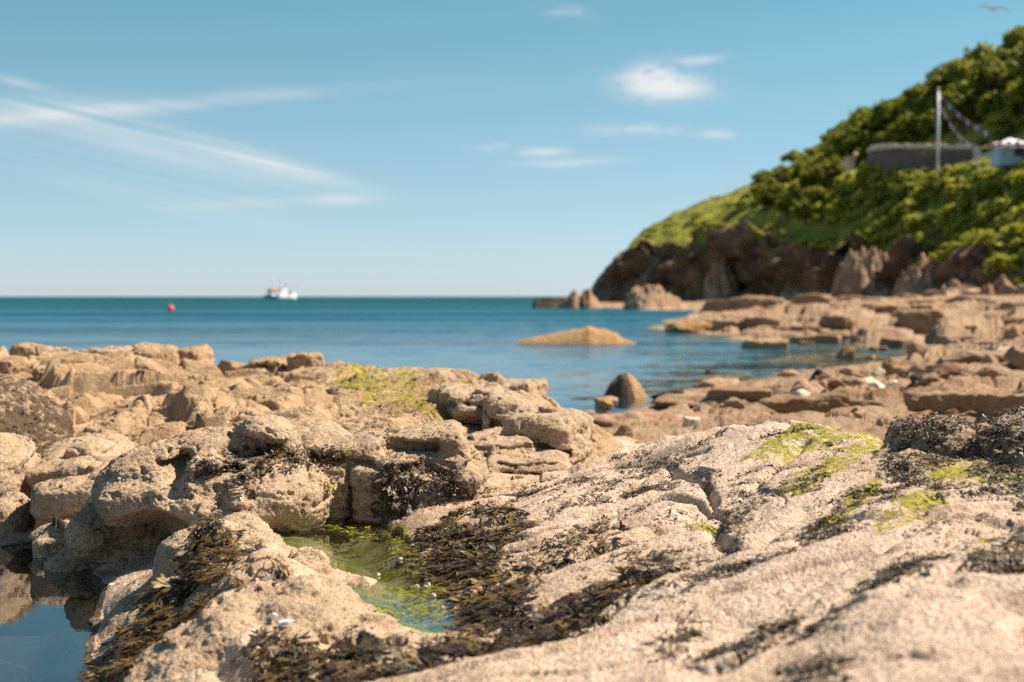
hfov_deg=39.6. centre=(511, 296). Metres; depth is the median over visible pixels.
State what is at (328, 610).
rock
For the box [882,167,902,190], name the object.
shrub
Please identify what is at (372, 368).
rock block
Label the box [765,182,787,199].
tree
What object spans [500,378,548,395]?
rock
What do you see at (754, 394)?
rock slab
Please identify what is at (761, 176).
tree
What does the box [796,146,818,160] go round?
tree
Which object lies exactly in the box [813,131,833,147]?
tree
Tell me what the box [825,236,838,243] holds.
shrub
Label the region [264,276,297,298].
fishing boat
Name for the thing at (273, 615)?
litter
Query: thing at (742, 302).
rock slab
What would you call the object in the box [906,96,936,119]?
tree
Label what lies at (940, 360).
boulder
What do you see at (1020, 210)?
shrub
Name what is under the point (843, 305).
boulder
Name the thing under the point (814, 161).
tree
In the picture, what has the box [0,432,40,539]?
boulder
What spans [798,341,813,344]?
boulder
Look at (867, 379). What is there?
boulder
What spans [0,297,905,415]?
sea
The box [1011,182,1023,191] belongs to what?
shrub
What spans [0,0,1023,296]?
sky
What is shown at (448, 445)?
rock block
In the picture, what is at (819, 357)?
seaweed
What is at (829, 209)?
shrub
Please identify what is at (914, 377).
boulder
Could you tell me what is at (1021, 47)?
tree
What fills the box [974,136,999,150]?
shrub
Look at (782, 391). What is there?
boulder
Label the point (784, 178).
tree
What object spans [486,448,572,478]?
rock
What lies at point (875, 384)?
boulder
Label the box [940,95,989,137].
bunting
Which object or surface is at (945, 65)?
tree
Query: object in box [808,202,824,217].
shrub
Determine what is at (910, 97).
tree
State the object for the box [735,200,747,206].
shrub
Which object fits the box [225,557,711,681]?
seaweed
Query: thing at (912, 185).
shrub
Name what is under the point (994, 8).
seagull
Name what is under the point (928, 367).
boulder
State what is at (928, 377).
boulder
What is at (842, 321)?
boulder
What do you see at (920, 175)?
shrub
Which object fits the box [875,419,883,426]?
boulder
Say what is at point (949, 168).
shrub
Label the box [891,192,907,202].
shrub
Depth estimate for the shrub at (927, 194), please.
231.40 m
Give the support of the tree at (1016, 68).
on the headland hill
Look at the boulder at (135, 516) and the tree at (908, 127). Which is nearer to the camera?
the boulder at (135, 516)
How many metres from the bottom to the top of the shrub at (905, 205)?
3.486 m
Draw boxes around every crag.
[702,251,739,299]
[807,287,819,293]
[830,246,891,297]
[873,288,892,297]
[892,253,939,296]
[936,275,977,292]
[978,274,1012,295]
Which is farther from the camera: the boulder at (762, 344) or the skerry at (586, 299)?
the skerry at (586, 299)
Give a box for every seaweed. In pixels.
[9,376,531,561]
[72,513,293,681]
[186,443,298,499]
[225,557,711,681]
[247,441,348,471]
[364,457,429,523]
[394,502,584,642]
[414,464,502,502]
[432,420,1023,640]
[469,500,684,588]
[474,443,954,577]
[569,344,906,398]
[641,527,1023,681]
[645,417,1023,545]
[874,404,1023,506]
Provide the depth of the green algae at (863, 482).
7.71 m
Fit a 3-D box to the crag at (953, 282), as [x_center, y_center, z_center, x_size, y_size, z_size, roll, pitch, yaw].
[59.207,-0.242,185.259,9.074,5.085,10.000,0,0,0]
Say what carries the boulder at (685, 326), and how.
on the shore terrain at (871, 328)
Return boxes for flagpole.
[935,87,940,172]
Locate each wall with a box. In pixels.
[867,143,975,191]
[973,149,990,161]
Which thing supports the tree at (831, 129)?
on the headland hill
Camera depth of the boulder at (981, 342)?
40.99 m
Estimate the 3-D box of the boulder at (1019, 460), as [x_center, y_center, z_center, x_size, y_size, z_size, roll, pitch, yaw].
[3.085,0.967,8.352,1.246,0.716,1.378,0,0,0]
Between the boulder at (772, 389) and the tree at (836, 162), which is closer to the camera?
the boulder at (772, 389)
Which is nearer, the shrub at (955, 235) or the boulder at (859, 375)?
the boulder at (859, 375)
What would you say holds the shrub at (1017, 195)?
on the headland hill
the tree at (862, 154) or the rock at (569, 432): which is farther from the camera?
the tree at (862, 154)
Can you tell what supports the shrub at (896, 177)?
on the headland hill
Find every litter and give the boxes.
[270,613,278,618]
[277,619,292,626]
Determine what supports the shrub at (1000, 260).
on the headland hill
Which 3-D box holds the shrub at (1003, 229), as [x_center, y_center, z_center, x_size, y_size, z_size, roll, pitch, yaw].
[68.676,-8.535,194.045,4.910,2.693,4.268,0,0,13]
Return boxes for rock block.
[0,355,37,378]
[9,342,70,356]
[79,345,132,354]
[130,342,179,365]
[166,366,186,370]
[177,344,214,363]
[248,356,286,374]
[286,352,325,371]
[291,418,511,523]
[368,367,412,370]
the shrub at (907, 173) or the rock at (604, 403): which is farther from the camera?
the shrub at (907, 173)
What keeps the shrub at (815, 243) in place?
on the headland hill
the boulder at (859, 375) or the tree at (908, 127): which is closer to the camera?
the boulder at (859, 375)
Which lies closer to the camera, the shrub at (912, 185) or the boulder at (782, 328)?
the boulder at (782, 328)
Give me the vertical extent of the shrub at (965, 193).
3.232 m
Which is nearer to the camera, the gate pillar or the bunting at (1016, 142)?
the bunting at (1016, 142)
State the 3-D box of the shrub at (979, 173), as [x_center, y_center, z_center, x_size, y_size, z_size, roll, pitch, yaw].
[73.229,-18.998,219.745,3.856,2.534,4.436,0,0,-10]
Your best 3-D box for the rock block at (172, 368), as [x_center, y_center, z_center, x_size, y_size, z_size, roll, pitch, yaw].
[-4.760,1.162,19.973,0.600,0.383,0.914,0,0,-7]
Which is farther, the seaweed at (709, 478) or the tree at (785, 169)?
the tree at (785, 169)
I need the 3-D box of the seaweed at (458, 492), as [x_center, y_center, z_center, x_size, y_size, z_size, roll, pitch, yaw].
[-0.369,1.298,9.890,0.623,0.269,0.624,0,0,0]
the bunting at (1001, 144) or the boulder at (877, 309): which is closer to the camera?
the boulder at (877, 309)
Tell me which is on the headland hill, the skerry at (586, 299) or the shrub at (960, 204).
the shrub at (960, 204)
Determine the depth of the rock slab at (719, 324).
78.55 m
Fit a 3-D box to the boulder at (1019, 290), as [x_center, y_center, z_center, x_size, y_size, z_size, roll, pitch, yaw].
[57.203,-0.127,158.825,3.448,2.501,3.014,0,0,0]
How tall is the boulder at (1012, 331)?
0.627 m
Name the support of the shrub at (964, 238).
on the headland hill
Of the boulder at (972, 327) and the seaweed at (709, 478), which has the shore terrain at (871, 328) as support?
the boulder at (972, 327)
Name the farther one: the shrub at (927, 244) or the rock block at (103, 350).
the shrub at (927, 244)
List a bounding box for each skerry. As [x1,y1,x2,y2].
[532,296,564,307]
[558,288,601,307]
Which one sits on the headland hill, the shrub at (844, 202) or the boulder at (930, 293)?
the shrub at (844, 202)
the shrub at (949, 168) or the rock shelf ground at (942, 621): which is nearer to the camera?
the rock shelf ground at (942, 621)
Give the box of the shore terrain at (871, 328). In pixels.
[582,294,1023,442]
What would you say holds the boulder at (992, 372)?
on the shore terrain at (871, 328)
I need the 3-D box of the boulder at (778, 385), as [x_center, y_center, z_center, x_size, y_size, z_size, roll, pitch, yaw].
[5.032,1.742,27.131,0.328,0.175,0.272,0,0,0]
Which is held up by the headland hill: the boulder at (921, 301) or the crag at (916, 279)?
the crag at (916, 279)
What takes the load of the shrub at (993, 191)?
on the headland hill
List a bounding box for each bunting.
[939,101,980,151]
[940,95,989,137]
[996,143,1020,146]
[997,141,1020,143]
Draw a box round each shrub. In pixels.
[647,227,659,233]
[661,222,669,228]
[690,211,706,219]
[708,220,718,226]
[711,221,728,227]
[726,202,735,206]
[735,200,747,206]
[798,237,815,244]
[807,213,824,222]
[807,239,828,250]
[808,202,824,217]
[809,238,834,248]
[818,189,835,202]
[824,202,844,215]
[824,215,840,226]
[825,191,847,204]
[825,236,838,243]
[832,173,842,187]
[832,237,846,252]
[833,197,855,210]
[836,185,856,193]
[838,170,854,186]
[842,172,857,192]
[845,230,875,244]
[850,194,868,207]
[852,168,867,188]
[859,161,866,168]
[860,161,881,188]
[862,210,879,226]
[865,190,890,207]
[866,216,897,233]
[867,171,891,189]
[869,201,896,218]
[873,230,888,241]
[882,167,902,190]
[882,225,895,230]
[882,234,894,242]
[884,203,897,210]
[887,179,910,194]
[887,211,905,220]
[890,226,911,236]
[891,168,913,184]
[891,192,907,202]
[891,198,916,216]
[898,166,929,181]
[903,212,929,232]
[906,178,929,189]
[907,170,933,182]
[907,187,921,201]
[909,232,928,240]
[909,255,929,264]
[914,219,935,229]
[916,185,941,205]
[916,238,939,252]
[919,169,952,189]
[923,209,939,222]
[925,171,952,180]
[929,250,948,264]
[930,220,938,229]
[936,203,967,221]
[937,176,953,186]
[939,239,950,245]
[939,241,962,256]
[940,165,960,173]
[941,177,970,195]
[941,182,968,200]
[943,222,971,238]
[950,228,972,241]
[952,175,975,183]
[954,190,972,207]
[955,195,984,211]
[959,228,985,241]
[959,232,992,242]
[962,229,984,247]
[963,214,975,221]
[965,198,980,208]
[966,181,999,193]
[968,215,993,227]
[970,165,997,178]
[970,182,1003,201]
[972,229,998,245]
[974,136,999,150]
[976,196,1000,218]
[976,203,996,224]
[983,252,1021,276]
[987,171,999,178]
[988,239,1018,258]
[990,217,1015,231]
[992,203,1003,212]
[994,207,1021,229]
[996,193,1023,212]
[997,169,1022,189]
[997,220,1015,232]
[997,229,1013,242]
[999,224,1009,233]
[1001,164,1016,173]
[1005,190,1023,202]
[1006,236,1023,254]
[1007,221,1023,232]
[1010,170,1023,183]
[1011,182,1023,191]
[1012,222,1023,236]
[1012,275,1023,284]
[1016,204,1023,223]
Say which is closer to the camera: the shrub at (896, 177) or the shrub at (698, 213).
the shrub at (896, 177)
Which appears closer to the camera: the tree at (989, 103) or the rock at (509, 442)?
the rock at (509, 442)
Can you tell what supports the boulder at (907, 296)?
on the shore terrain at (871, 328)
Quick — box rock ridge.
[0,346,624,479]
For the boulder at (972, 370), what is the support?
on the shore terrain at (871, 328)
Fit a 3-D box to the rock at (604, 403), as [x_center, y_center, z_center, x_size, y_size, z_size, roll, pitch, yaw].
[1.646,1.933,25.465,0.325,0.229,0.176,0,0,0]
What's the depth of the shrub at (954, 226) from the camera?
211.43 m
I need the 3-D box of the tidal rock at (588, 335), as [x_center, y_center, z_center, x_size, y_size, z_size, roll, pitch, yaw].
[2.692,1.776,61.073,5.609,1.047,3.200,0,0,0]
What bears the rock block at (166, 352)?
on the rock ridge
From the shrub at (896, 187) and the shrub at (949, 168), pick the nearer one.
the shrub at (949, 168)
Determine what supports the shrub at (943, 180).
on the headland hill
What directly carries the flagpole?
on the headland hill
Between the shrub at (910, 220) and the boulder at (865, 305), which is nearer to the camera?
the boulder at (865, 305)
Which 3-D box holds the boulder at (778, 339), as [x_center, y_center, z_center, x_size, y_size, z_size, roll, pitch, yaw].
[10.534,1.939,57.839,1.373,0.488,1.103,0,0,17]
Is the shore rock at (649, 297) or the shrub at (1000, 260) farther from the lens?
the shore rock at (649, 297)
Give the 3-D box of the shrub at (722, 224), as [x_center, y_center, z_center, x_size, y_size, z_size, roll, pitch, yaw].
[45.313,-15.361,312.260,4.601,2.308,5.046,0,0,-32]
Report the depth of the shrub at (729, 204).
334.26 m
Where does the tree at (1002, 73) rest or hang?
on the headland hill
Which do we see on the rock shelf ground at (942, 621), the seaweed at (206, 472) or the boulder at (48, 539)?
the boulder at (48, 539)
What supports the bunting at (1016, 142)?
hanging from the tent
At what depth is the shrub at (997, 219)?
198.77 m
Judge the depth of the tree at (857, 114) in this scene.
311.84 m
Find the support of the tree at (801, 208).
on the headland hill
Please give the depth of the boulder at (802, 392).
23.85 m
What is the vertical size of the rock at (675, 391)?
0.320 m
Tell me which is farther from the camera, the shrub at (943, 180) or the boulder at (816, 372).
the shrub at (943, 180)
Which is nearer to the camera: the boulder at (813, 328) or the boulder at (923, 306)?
the boulder at (813, 328)
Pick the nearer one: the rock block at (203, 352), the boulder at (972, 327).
the rock block at (203, 352)
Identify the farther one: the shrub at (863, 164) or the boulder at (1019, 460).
the shrub at (863, 164)
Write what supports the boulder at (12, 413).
on the rock ridge
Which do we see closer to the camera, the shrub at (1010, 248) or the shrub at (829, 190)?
the shrub at (1010, 248)
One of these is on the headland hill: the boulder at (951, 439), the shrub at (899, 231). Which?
the shrub at (899, 231)
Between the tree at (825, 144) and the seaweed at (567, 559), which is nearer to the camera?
the seaweed at (567, 559)
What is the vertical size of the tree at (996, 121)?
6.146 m
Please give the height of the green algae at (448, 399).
0.422 m
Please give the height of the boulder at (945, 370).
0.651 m
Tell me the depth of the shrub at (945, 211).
216.78 m
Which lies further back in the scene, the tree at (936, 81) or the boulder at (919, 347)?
the tree at (936, 81)
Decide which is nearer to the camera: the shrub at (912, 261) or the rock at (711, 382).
the rock at (711, 382)
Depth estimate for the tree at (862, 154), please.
291.95 m
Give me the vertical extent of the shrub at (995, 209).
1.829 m
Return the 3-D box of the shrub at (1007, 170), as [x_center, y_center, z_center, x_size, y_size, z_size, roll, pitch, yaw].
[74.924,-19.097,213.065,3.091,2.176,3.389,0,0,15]
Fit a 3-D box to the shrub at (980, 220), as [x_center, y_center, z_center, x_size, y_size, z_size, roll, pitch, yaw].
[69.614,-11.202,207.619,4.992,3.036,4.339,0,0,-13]
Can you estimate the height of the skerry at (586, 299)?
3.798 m
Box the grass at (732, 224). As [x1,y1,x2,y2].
[627,151,1023,256]
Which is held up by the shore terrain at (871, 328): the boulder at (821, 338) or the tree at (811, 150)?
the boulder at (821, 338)
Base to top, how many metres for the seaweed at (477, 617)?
0.362 m
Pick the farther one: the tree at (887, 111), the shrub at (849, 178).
the tree at (887, 111)
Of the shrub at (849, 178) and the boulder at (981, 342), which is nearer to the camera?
the boulder at (981, 342)
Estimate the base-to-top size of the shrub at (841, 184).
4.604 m
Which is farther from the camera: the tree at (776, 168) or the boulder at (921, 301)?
the tree at (776, 168)
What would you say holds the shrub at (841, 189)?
on the headland hill
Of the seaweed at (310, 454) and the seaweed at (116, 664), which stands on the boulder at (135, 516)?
the seaweed at (310, 454)
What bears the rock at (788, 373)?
on the shore terrain at (871, 328)
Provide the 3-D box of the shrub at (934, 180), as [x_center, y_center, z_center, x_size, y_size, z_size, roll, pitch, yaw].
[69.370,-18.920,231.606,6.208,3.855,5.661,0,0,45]
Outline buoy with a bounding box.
[167,303,173,310]
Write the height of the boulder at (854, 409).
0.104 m
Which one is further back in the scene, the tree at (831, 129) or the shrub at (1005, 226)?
the tree at (831, 129)
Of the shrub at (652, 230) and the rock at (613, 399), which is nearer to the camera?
the rock at (613, 399)
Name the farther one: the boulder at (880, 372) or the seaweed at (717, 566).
the boulder at (880, 372)
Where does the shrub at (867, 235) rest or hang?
on the headland hill
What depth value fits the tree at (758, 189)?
303.30 m
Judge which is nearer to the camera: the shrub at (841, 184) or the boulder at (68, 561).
the boulder at (68, 561)
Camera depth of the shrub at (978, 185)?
215.31 m
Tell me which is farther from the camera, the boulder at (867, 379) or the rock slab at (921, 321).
the rock slab at (921, 321)
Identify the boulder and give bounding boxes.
[0,373,74,452]
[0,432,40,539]
[24,433,135,530]
[29,519,69,557]
[44,543,88,571]
[64,414,333,568]
[601,373,646,411]
[605,429,614,435]
[614,424,632,438]
[664,321,712,331]
[682,416,700,426]
[724,397,745,408]
[741,339,788,348]
[743,315,780,328]
[754,338,788,340]
[766,387,777,392]
[768,383,783,388]
[770,326,789,330]
[774,388,787,394]
[783,293,792,300]
[786,335,808,342]
[789,325,822,333]
[790,382,826,393]
[791,389,809,395]
[792,293,831,304]
[792,379,807,387]
[793,289,805,295]
[793,386,808,391]
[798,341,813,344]
[808,333,841,346]
[808,369,826,380]
[818,315,854,328]
[818,373,833,380]
[819,380,827,389]
[822,330,844,334]
[825,303,849,306]
[827,378,845,388]
[838,295,861,300]
[842,334,851,338]
[843,376,855,383]
[845,377,866,386]
[851,373,864,377]
[851,407,859,411]
[853,409,865,418]
[861,303,896,307]
[862,297,880,300]
[862,377,873,382]
[866,380,885,387]
[868,305,898,313]
[868,346,887,350]
[869,417,975,458]
[870,368,884,376]
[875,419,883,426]
[879,337,910,346]
[881,357,897,370]
[888,365,910,376]
[888,380,897,386]
[898,369,908,376]
[899,294,916,298]
[906,338,928,356]
[909,299,936,305]
[909,372,926,382]
[910,362,930,372]
[911,304,932,309]
[920,372,939,384]
[922,290,946,296]
[924,365,938,371]
[933,362,962,379]
[934,334,981,345]
[934,357,953,364]
[944,295,991,302]
[944,408,958,414]
[946,288,960,296]
[950,339,960,343]
[958,364,981,375]
[959,288,980,294]
[962,297,996,304]
[962,407,1023,466]
[965,325,977,329]
[970,340,1002,344]
[977,365,1018,380]
[983,354,997,363]
[996,347,1009,351]
[999,302,1023,310]
[1000,283,1016,295]
[1001,317,1023,324]
[1003,325,1022,339]
[1003,346,1023,370]
[1011,284,1023,294]
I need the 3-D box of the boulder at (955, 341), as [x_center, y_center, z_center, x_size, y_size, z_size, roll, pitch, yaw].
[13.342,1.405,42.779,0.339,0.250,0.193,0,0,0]
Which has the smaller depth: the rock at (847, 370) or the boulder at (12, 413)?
the boulder at (12, 413)
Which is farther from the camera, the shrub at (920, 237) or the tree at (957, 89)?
the tree at (957, 89)
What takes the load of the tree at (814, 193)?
on the headland hill
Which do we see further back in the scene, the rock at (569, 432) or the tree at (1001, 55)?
the tree at (1001, 55)
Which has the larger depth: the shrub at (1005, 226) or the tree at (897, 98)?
the tree at (897, 98)
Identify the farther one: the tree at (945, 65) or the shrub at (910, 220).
the tree at (945, 65)
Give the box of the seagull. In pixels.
[976,6,1010,11]
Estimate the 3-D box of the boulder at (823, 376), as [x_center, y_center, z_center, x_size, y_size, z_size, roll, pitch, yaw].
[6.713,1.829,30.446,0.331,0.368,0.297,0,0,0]
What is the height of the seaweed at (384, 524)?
1.388 m
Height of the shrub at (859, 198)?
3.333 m
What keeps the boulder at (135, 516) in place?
on the rock shelf ground at (942, 621)
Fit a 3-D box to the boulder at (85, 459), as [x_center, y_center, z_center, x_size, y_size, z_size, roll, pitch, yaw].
[-3.542,1.650,11.689,0.858,0.921,2.366,0,0,-13]
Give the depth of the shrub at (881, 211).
244.52 m
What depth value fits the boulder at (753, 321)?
77.17 m
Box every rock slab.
[593,411,682,427]
[653,393,754,408]
[699,295,785,312]
[705,385,772,401]
[713,319,745,331]
[725,411,824,425]
[758,393,896,413]
[896,309,944,334]
[903,390,984,414]
[946,349,1005,363]
[972,393,1023,416]
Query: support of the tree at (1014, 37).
on the headland hill
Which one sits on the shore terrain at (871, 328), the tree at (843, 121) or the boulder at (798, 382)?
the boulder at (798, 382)
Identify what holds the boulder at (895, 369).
on the shore terrain at (871, 328)
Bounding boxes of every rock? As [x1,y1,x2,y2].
[100,512,399,681]
[428,382,508,425]
[469,426,536,460]
[481,390,544,430]
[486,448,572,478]
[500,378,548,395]
[500,405,594,465]
[515,326,635,343]
[594,396,617,401]
[595,398,612,410]
[623,284,687,309]
[651,389,683,399]
[693,377,739,387]
[777,369,798,376]
[836,346,854,357]
[839,367,854,374]
[866,355,875,358]
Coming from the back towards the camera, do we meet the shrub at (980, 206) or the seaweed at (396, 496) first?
the shrub at (980, 206)
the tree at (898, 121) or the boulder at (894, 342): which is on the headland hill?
the tree at (898, 121)
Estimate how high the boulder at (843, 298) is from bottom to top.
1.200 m
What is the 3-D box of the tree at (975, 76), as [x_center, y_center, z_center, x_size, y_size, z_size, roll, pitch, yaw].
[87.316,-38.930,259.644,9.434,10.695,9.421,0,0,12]
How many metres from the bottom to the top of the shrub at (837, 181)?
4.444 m
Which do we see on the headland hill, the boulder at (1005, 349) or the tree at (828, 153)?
the tree at (828, 153)
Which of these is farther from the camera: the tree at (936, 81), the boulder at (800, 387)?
the tree at (936, 81)
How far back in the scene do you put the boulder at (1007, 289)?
162.06 m
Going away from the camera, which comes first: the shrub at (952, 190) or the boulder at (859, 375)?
the boulder at (859, 375)
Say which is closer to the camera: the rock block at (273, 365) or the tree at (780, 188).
the rock block at (273, 365)
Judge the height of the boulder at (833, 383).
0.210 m
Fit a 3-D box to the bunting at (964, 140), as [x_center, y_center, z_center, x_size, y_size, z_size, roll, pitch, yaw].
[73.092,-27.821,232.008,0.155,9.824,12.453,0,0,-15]
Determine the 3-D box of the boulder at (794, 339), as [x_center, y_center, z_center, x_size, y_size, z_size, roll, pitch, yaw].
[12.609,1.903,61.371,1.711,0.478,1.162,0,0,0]
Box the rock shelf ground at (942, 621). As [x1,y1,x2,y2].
[0,419,1023,681]
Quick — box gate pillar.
[843,157,855,173]
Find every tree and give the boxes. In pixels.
[744,183,770,199]
[749,169,777,185]
[753,194,775,210]
[762,179,774,185]
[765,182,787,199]
[771,165,792,181]
[772,164,783,170]
[774,196,796,218]
[777,170,797,185]
[780,149,803,162]
[788,160,801,169]
[789,179,810,201]
[789,198,817,224]
[793,163,809,178]
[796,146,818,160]
[798,169,823,186]
[799,163,835,186]
[800,157,825,173]
[800,185,827,202]
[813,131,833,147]
[815,139,830,153]
[815,145,850,161]
[821,154,843,186]
[825,123,839,134]
[829,123,853,140]
[829,124,872,169]
[836,119,849,127]
[841,105,872,128]
[854,116,884,137]
[855,138,882,160]
[865,99,906,130]
[874,125,915,150]
[889,93,909,116]
[890,111,915,134]
[894,84,935,110]
[895,111,935,143]
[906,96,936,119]
[912,80,929,98]
[916,105,962,136]
[924,62,946,87]
[924,88,947,112]
[929,69,949,94]
[939,81,970,101]
[940,58,983,87]
[942,94,980,133]
[944,57,962,71]
[951,85,994,128]
[962,54,1003,93]
[963,41,995,62]
[975,89,1022,122]
[978,47,1014,61]
[978,106,1023,138]
[983,60,1021,91]
[985,44,1010,58]
[995,25,1023,50]
[1002,76,1023,122]
[1005,49,1023,77]
[1012,41,1023,53]
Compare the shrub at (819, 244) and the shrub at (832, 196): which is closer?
the shrub at (819, 244)
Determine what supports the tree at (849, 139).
on the headland hill
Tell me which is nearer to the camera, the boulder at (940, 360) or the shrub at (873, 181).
the boulder at (940, 360)
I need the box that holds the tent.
[974,138,1023,167]
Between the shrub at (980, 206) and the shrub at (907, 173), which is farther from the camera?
the shrub at (907, 173)
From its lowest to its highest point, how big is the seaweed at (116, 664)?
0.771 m
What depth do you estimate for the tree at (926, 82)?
303.38 m
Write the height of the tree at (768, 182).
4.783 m
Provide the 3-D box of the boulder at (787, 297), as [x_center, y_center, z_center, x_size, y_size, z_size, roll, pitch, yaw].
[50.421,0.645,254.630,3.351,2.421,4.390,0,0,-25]
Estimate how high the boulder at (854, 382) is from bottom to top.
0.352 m
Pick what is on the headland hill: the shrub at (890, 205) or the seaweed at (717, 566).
the shrub at (890, 205)
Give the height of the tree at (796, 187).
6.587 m
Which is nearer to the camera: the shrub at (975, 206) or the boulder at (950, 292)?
the boulder at (950, 292)
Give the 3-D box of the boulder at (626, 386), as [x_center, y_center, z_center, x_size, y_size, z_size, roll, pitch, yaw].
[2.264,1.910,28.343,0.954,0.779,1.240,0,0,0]
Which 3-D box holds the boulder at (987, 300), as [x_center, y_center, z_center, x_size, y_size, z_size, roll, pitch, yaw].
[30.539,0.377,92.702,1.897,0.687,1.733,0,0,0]
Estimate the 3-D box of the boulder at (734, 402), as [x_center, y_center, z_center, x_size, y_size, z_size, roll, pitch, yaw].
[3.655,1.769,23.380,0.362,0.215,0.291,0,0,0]
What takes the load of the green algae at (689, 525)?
on the rock shelf ground at (942, 621)
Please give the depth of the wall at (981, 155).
238.70 m
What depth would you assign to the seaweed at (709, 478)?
9.30 m
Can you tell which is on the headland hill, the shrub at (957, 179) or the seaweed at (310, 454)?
the shrub at (957, 179)
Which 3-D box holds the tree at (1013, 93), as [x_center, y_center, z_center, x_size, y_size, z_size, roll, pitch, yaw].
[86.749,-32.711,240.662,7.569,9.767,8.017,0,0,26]
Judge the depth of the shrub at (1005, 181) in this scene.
207.11 m
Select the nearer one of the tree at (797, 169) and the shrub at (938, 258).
the shrub at (938, 258)
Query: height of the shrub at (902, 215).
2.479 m
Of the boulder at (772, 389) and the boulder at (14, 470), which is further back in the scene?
the boulder at (772, 389)
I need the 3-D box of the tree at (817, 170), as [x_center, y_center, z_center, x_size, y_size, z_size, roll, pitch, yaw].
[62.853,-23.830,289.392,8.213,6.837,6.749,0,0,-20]
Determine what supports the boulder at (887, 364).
on the shore terrain at (871, 328)
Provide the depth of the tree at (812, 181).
289.37 m
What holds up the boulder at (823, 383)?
on the shore terrain at (871, 328)
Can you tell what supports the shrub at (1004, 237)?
on the headland hill
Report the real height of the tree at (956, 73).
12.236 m
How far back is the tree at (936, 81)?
282.38 m
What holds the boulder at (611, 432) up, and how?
on the shore terrain at (871, 328)
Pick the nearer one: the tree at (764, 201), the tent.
the tent
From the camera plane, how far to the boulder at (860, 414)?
18.21 m
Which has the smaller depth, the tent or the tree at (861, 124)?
the tent
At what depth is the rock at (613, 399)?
26.90 m
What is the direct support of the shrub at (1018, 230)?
on the headland hill
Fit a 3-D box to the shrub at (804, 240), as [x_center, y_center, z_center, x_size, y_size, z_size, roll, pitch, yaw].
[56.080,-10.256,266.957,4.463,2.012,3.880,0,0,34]
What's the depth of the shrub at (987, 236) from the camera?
186.17 m
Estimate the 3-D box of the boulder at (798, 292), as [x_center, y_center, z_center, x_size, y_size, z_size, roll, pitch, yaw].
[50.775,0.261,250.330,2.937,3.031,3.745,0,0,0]
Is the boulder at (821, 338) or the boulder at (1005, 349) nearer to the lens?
the boulder at (1005, 349)
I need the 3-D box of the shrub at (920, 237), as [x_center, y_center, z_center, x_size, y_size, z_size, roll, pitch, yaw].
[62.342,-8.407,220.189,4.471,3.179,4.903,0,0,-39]
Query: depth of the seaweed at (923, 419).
7.97 m
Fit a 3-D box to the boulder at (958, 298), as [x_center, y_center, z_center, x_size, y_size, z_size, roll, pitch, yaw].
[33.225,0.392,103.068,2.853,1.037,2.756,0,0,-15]
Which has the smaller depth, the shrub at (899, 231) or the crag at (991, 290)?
the crag at (991, 290)
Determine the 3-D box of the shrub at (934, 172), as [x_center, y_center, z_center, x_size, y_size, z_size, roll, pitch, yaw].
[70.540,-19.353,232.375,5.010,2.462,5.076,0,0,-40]
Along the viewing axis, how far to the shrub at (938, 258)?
197.64 m
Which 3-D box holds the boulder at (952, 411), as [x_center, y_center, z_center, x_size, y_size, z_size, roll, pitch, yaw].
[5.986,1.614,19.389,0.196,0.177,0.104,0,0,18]
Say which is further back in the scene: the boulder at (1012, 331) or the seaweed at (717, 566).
the boulder at (1012, 331)
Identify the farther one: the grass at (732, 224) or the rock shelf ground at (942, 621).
the grass at (732, 224)
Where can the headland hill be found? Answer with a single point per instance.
(762, 263)
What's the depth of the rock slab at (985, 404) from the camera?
18.19 m
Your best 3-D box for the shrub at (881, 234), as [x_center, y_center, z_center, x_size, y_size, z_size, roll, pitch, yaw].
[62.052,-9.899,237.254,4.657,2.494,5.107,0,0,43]
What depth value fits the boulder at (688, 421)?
18.48 m
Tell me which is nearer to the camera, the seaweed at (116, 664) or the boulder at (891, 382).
the seaweed at (116, 664)
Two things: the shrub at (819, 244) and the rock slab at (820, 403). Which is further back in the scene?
the shrub at (819, 244)
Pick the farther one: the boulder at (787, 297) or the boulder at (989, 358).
the boulder at (787, 297)
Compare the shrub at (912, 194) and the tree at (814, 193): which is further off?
the tree at (814, 193)
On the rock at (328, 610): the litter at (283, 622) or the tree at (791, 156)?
the litter at (283, 622)
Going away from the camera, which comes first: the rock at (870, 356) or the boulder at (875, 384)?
the boulder at (875, 384)
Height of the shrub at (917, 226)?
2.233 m
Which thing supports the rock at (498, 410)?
on the rock ridge
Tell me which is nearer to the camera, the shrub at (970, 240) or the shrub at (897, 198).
the shrub at (970, 240)
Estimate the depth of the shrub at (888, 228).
237.00 m
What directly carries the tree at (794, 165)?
on the headland hill
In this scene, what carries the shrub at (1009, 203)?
on the headland hill
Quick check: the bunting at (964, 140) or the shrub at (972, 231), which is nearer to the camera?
the shrub at (972, 231)
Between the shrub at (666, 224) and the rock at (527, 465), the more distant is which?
the shrub at (666, 224)
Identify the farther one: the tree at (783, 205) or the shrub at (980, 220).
the tree at (783, 205)
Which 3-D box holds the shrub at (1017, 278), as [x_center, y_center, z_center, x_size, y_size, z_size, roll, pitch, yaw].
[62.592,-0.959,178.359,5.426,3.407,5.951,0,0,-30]
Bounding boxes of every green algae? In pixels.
[10,442,736,664]
[316,445,457,620]
[333,362,472,417]
[758,420,1017,551]
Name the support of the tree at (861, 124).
on the headland hill
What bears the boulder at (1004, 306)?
on the shore terrain at (871, 328)
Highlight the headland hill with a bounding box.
[591,88,1023,301]
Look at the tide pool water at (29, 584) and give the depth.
8.98 m

